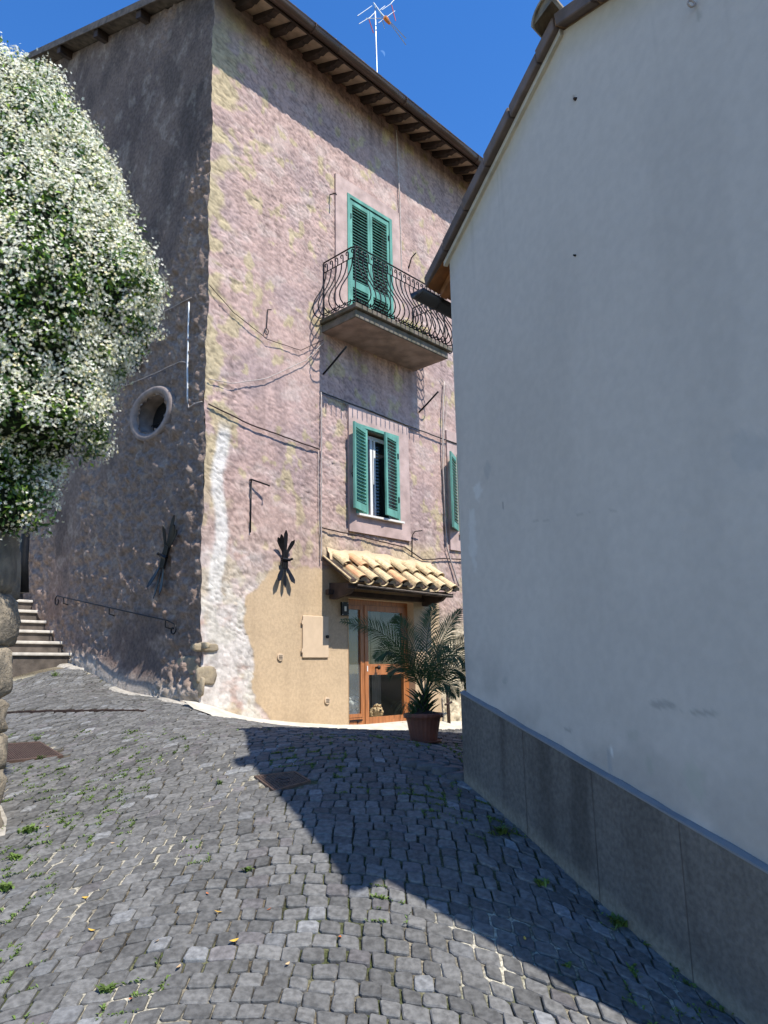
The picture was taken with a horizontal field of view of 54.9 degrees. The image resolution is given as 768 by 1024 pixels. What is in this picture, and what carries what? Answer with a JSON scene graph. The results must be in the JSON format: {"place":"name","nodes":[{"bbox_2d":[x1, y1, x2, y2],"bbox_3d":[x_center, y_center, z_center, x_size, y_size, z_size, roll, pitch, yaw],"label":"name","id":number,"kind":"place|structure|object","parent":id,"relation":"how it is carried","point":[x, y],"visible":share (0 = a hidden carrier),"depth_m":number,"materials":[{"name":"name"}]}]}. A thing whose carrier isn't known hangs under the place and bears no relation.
{"place":"outdoors","nodes":[
{"label":"outdoors","id":0,"kind":"place"},
{"bbox_2d":[20,525,29,592],"bbox_3d":[-4.425,0.291,9.165,0.158,1.424,0.131,-6,-13,22],"label":"downpipe","id":1,"kind":"object","parent":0,"point":[24,551],"visible":0.41,"depth_m":9.06,"materials":[{"name":"metal"}]},
{"bbox_2d":[0,0,572,157],"label":"sky","id":2,"kind":"structure","parent":0,"point":[462,62],"materials":[{"name":"blue"}]},
{"bbox_2d":[183,700,461,729],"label":"pavement","id":3,"kind":"structure","parent":0,"point":[218,712],"depth_m":11.22,"materials":[{"name":"concrete"}]},
{"bbox_2d":[444,694,451,723],"bbox_3d":[1.181,3.597,13.519,0.208,0.712,0.067,9,-16,-38],"label":"iron post","id":4,"kind":"object","parent":3,"relation":"on","point":[447,704],"visible":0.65,"depth_m":13.48,"materials":[{"name":"black metal"}]},
{"bbox_2d":[0,667,744,1023],"bbox_3d":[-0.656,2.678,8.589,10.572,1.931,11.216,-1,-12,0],"label":"cobblestone paving","id":5,"kind":"structure","parent":0,"point":[80,971],"depth_m":4.49,"materials":[{"name":"grey stone"}]},
{"bbox_2d":[0,805,6,835],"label":"kerb","id":6,"kind":"structure","parent":5,"relation":"on","point":[4,819],"depth_m":5.46,"materials":[{"name":"beige stone"}]},
{"bbox_2d":[0,880,14,891],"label":"weed","id":7,"kind":"object","parent":5,"relation":"on","point":[5,886],"visible":1,"depth_m":4.47,"materials":[{"name":"green plant"}]},
{"bbox_2d":[0,531,20,827],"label":"rubble wall","id":8,"kind":"structure","parent":5,"relation":"on","point":[10,575],"depth_m":5.55,"materials":[{"name":"stone"}]},
{"bbox_2d":[0,32,172,545],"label":"jasmine bush","id":9,"kind":"object","parent":8,"relation":"on","point":[64,285],"visible":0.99,"depth_m":5.48,"materials":[{"name":"white plant"}]},
{"bbox_2d":[3,852,30,861],"bbox_3d":[-2.431,2.262,4.852,0.174,0.041,0.145,-6,-13,22],"label":"weed","id":10,"kind":"object","parent":5,"relation":"on","point":[14,856],"visible":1,"depth_m":4.86,"materials":[{"name":"green plant"}]},
{"bbox_2d":[17,822,41,833],"bbox_3d":[-2.530,2.256,5.268,0.186,0.061,0.171,-9,-15,34],"label":"weed","id":11,"kind":"object","parent":5,"relation":"on","point":[29,829],"visible":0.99,"depth_m":5.26,"materials":[{"name":"green plant"}]},
{"bbox_2d":[7,741,63,762],"bbox_3d":[-3.640,2.424,7.455,0.460,0.154,1.097,9,-16,-39],"label":"drain grate","id":12,"kind":"object","parent":5,"relation":"on","point":[21,751],"visible":0.84,"depth_m":7.39,"materials":[{"name":"metal"}]},
{"bbox_2d":[8,593,71,676],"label":"stone steps","id":13,"kind":"structure","parent":5,"relation":"on","point":[36,647],"depth_m":12.33,"materials":[{"name":"stone"}]},
{"bbox_2d":[7,709,145,713],"bbox_3d":[-3.857,2.490,9.227,1.783,0.048,0.198,-1,-12,1],"label":"channel drain","id":14,"kind":"object","parent":5,"relation":"on","point":[60,710],"visible":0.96,"depth_m":9.14,"materials":[{"name":"metal"}]},
{"bbox_2d":[94,980,118,993],"bbox_3d":[-1.350,2.312,3.591,0.111,0.043,0.090,-1,-12,0],"label":"weed","id":15,"kind":"object","parent":5,"relation":"on","point":[109,988],"visible":1,"depth_m":3.58,"materials":[{"name":"green plant"}]},
{"bbox_2d":[57,663,209,710],"bbox_3d":[-3.874,2.549,10.937,3.921,0.712,0.416,-11,-16,40],"label":"footing","id":16,"kind":"object","parent":5,"relation":"on","point":[113,688],"visible":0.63,"depth_m":10.77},
{"bbox_2d":[241,866,253,871],"bbox_3d":[-0.864,2.271,4.695,0.092,0.042,0.096,-11,-16,40],"label":"weed","id":17,"kind":"object","parent":5,"relation":"on","point":[247,869],"visible":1,"depth_m":4.70,"materials":[{"name":"green plant"}]},
{"bbox_2d":[16,0,482,724],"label":"pink house","id":18,"kind":"structure","parent":5,"relation":"on","point":[244,138],"depth_m":12.47,"materials":[{"name":"paint"}]},
{"bbox_2d":[54,595,176,634],"bbox_3d":[-4.301,1.591,11.669,3.715,0.838,0.105,-11,-16,40],"label":"handrail","id":19,"kind":"object","parent":18,"relation":"attached to","point":[165,620],"visible":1,"depth_m":11.43,"materials":[{"name":"metal"}]},
{"bbox_2d":[132,340,143,372],"bbox_3d":[-4.045,-2.599,12.167,0.098,0.617,0.318,11,-17,-44],"label":"iron wall anchor","id":20,"kind":"object","parent":18,"relation":"attached to","point":[138,359],"visible":0.21,"depth_m":12.15,"materials":[{"name":"black metal"}]},
{"bbox_2d":[116,361,186,389],"bbox_3d":[-3.792,-2.169,11.917,2.179,0.153,0.024,-11,-16,40],"label":"cable","id":21,"kind":"object","parent":18,"relation":"attached to","point":[152,374],"visible":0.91,"depth_m":11.83,"materials":[{"name":"grey plastic"}]},
{"bbox_2d":[129,386,175,441],"bbox_3d":[-3.605,-1.534,11.846,1.250,0.897,0.374,-11,-16,40],"label":"window frame","id":22,"kind":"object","parent":18,"relation":"in","point":[151,414],"depth_m":12.01,"materials":[{"name":"grey stone"}]},
{"bbox_2d":[146,515,176,598],"bbox_3d":[-3.249,0.659,10.871,0.734,1.191,0.109,-12,-16,41],"label":"iron wall anchor","id":23,"kind":"object","parent":18,"relation":"attached to","point":[164,554],"visible":1,"depth_m":10.86,"materials":[{"name":"black metal"}]},
{"bbox_2d":[149,297,191,313],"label":"cable","id":24,"kind":"object","parent":18,"relation":"attached to","point":[175,305],"visible":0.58,"depth_m":11.66,"materials":[{"name":"grey plastic"}]},
{"bbox_2d":[187,302,189,401],"bbox_3d":[-2.971,-2.439,11.248,0.076,1.642,0.036,-3,-12,8],"label":"white plastic pipe","id":25,"kind":"object","parent":18,"relation":"attached to","point":[188,345],"visible":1,"depth_m":11.27,"materials":[{"name":"white plastic"}]},
{"bbox_2d":[250,480,251,532],"bbox_3d":[-1.998,-0.096,11.095,0.023,0.820,0.026,-1,-12,0],"label":"iron rod","id":26,"kind":"object","parent":18,"relation":"attached to","point":[250,503],"visible":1,"depth_m":11.10,"materials":[{"name":"black metal"}]},
{"bbox_2d":[249,479,269,486],"bbox_3d":[-1.884,-0.443,11.210,0.315,0.104,0.057,4,-13,-21],"label":"wall bracket","id":27,"kind":"object","parent":18,"relation":"attached to","point":[259,482],"depth_m":11.20,"materials":[{"name":"metal"}]},
{"bbox_2d":[208,403,319,449],"bbox_3d":[-1.813,-1.310,11.551,0.034,0.263,2.170,-12,-16,42],"label":"cable","id":28,"kind":"object","parent":18,"relation":"attached to","point":[262,428],"visible":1,"depth_m":11.44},
{"bbox_2d":[209,284,322,349],"bbox_3d":[-1.838,-3.014,11.920,0.019,0.539,2.304,-12,-17,42],"label":"cable","id":29,"kind":"object","parent":18,"relation":"attached to","point":[255,329],"visible":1,"depth_m":11.68,"materials":[{"name":"black rubber"}]},
{"bbox_2d":[209,342,323,383],"bbox_3d":[-1.802,-2.440,11.809,0.032,1.313,2.254,-12,-17,43],"label":"cable","id":30,"kind":"object","parent":18,"relation":"attached to","point":[270,376],"visible":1,"depth_m":11.72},
{"bbox_2d":[264,309,271,334],"bbox_3d":[-1.864,-3.066,11.909,0.118,0.468,0.080,-1,-12,0],"label":"ring hook","id":31,"kind":"object","parent":18,"relation":"attached to","point":[266,323],"visible":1,"depth_m":11.90,"materials":[{"name":"metal"}]},
{"bbox_2d":[277,530,294,586],"bbox_3d":[-1.507,0.717,11.348,0.103,0.900,0.358,-11,-16,40],"label":"iron wall anchor","id":32,"kind":"object","parent":18,"relation":"attached to","point":[282,541],"visible":1,"depth_m":11.35,"materials":[{"name":"black metal"}]},
{"bbox_2d":[318,451,319,539],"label":"cable","id":33,"kind":"object","parent":18,"relation":"attached to","point":[318,491],"visible":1,"depth_m":12.15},
{"bbox_2d":[320,392,321,560],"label":"cable","id":34,"kind":"object","parent":18,"relation":"attached to","point":[321,479],"visible":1,"depth_m":12.20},
{"bbox_2d":[323,346,346,374],"bbox_3d":[-0.833,-2.570,12.530,0.595,0.347,0.036,-12,-16,42],"label":"iron prong","id":35,"kind":"object","parent":18,"relation":"attached to","point":[335,359],"visible":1,"depth_m":12.51,"materials":[{"name":"black metal"}]},
{"bbox_2d":[341,602,348,615],"bbox_3d":[-0.644,1.590,12.148,0.042,0.220,0.150,-12,-16,42],"label":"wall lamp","id":36,"kind":"object","parent":18,"relation":"attached to","point":[344,608],"visible":1,"depth_m":12.13,"materials":[{"name":"metal"}]},
{"bbox_2d":[349,695,358,713],"bbox_3d":[-0.605,3.382,12.612,0.287,0.498,0.696,7,-15,-34],"label":"dog","id":37,"kind":"object","parent":18,"relation":"in","point":[353,702],"visible":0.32,"depth_m":12.46},
{"bbox_2d":[347,192,393,319],"bbox_3d":[-0.267,-4.530,14.023,0.075,2.800,1.220,-12,-16,42],"label":"door frame","id":38,"kind":"structure","parent":18,"relation":"in","point":[349,196],"depth_m":14.13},
{"bbox_2d":[369,703,383,716],"bbox_3d":[-0.189,3.618,13.105,0.275,0.451,0.639,5,-14,-26],"label":"dog","id":39,"kind":"object","parent":18,"relation":"in","point":[376,710],"visible":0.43,"depth_m":12.95},
{"bbox_2d":[356,423,400,520],"bbox_3d":[-0.122,-0.696,13.284,0.075,1.630,1.120,-12,-16,42],"label":"window frame","id":40,"kind":"structure","parent":18,"relation":"in","point":[370,429],"depth_m":13.38,"materials":[{"name":"green wood"}]},
{"bbox_2d":[357,0,405,72],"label":"tv antenna","id":41,"kind":"object","parent":18,"relation":"attached to","point":[386,19],"visible":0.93,"depth_m":17.19,"materials":[{"name":"metal"}]},
{"bbox_2d":[364,605,407,723],"bbox_3d":[0.058,2.639,12.871,0.162,1.980,1.056,-12,-16,42],"label":"door","id":42,"kind":"structure","parent":18,"relation":"in","point":[370,669],"depth_m":12.72,"materials":[{"name":"brown wood"}]},
{"bbox_2d":[321,391,456,443],"bbox_3d":[0.400,-1.676,14.026,0.033,0.152,4.242,-12,-16,42],"label":"cable","id":43,"kind":"object","parent":18,"relation":"attached to","point":[386,417],"visible":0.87,"depth_m":13.61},
{"bbox_2d":[322,527,460,559],"bbox_3d":[0.508,0.706,13.598,0.026,0.310,4.433,-12,-16,42],"label":"cable","id":44,"kind":"object","parent":18,"relation":"attached to","point":[388,543],"visible":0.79,"depth_m":13.15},
{"bbox_2d":[396,130,402,289],"bbox_3d":[0.313,-6.122,14.974,0.037,3.654,0.100,-9,-15,34],"label":"cable","id":45,"kind":"object","parent":18,"relation":"attached to","point":[399,207],"visible":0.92,"depth_m":14.98,"materials":[{"name":"grey plastic"}]},
{"bbox_2d":[412,530,421,556],"bbox_3d":[0.617,0.577,13.697,0.227,0.510,0.058,3,-13,-19],"label":"wall bracket","id":46,"kind":"object","parent":18,"relation":"attached to","point":[412,540],"depth_m":13.68,"materials":[{"name":"metal"}]},
{"bbox_2d":[418,391,438,412],"bbox_3d":[0.860,-2.128,14.318,0.516,0.317,0.036,-12,-16,42],"label":"iron prong","id":47,"kind":"object","parent":18,"relation":"attached to","point":[428,402],"visible":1,"depth_m":14.31,"materials":[{"name":"black metal"}]},
{"bbox_2d":[440,377,446,494],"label":"cable","id":48,"kind":"object","parent":18,"relation":"attached to","point":[444,432],"visible":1,"depth_m":14.82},
{"bbox_2d":[442,381,459,585],"bbox_3d":[1.303,-0.622,14.749,0.044,4.186,0.401,-12,-16,42],"label":"cable","id":49,"kind":"object","parent":18,"relation":"attached to","point":[444,483],"visible":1,"depth_m":14.60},
{"bbox_2d":[456,455,459,532],"bbox_3d":[1.847,-0.293,15.318,0.075,1.630,1.080,-12,-16,42],"label":"window frame","id":50,"kind":"structure","parent":18,"relation":"in","point":[456,455],"depth_m":14.89,"materials":[{"name":"green wood"}]},
{"bbox_2d":[254,771,310,790],"bbox_3d":[-0.853,2.256,6.187,0.327,0.136,0.422,7,-14,-32],"label":"manhole cover","id":51,"kind":"object","parent":5,"relation":"on","point":[282,781],"visible":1,"depth_m":6.15,"materials":[{"name":"metal"}]},
{"bbox_2d":[0,728,733,1023],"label":"ground cover","id":52,"kind":"object","parent":5,"relation":"on","point":[632,968],"visible":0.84,"depth_m":5.46,"materials":[{"name":"green plant"}]},
{"bbox_2d":[339,603,465,743],"bbox_3d":[0.498,1.734,8.119,1.319,1.528,1.521,-10,-15,36],"label":"potted palm","id":53,"kind":"object","parent":5,"relation":"on","point":[423,720],"visible":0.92,"depth_m":8.02,"materials":[{"name":"plant"}]},
{"bbox_2d":[489,824,517,835],"bbox_3d":[0.811,2.216,5.160,0.244,0.067,0.186,5,-14,-27],"label":"weed","id":54,"kind":"object","parent":5,"relation":"on","point":[501,830],"visible":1,"depth_m":5.16,"materials":[{"name":"green plant"}]},
{"bbox_2d":[533,877,549,886],"bbox_3d":[0.978,2.293,4.595,0.112,0.048,0.124,-1,-12,0],"label":"weed","id":55,"kind":"object","parent":5,"relation":"on","point":[545,882],"visible":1,"depth_m":4.58,"materials":[{"name":"green plant"}]},
{"bbox_2d":[560,961,571,967],"bbox_3d":[0.957,2.360,3.853,0.073,0.025,0.056,8,-15,-35],"label":"weed","id":56,"kind":"object","parent":5,"relation":"on","point":[568,964],"visible":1,"depth_m":3.85,"materials":[{"name":"green plant"}]},
{"bbox_2d":[410,0,767,1023],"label":"white building","id":57,"kind":"structure","parent":5,"relation":"on","point":[610,384],"depth_m":4.50,"materials":[{"name":"paint"}]},
{"bbox_2d":[686,0,695,7],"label":"wall eye","id":58,"kind":"object","parent":57,"relation":"attached to","point":[693,2],"depth_m":4.23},
{"bbox_2d":[607,911,627,929],"bbox_3d":[1.354,2.333,4.234,0.170,0.062,0.169,-1,-12,0],"label":"weed","id":59,"kind":"object","parent":5,"relation":"on","point":[618,921],"visible":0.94,"depth_m":4.21,"materials":[{"name":"green plant"}]},
{"bbox_2d":[400,317,430,333],"bbox_3d":[0.550,-3.360,13.689,0.316,0.325,0.825,-12,-16,42],"label":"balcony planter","id":60,"kind":"object","parent":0,"point":[416,325],"visible":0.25,"depth_m":13.64,"materials":[{"name":"plant"}]}
]}

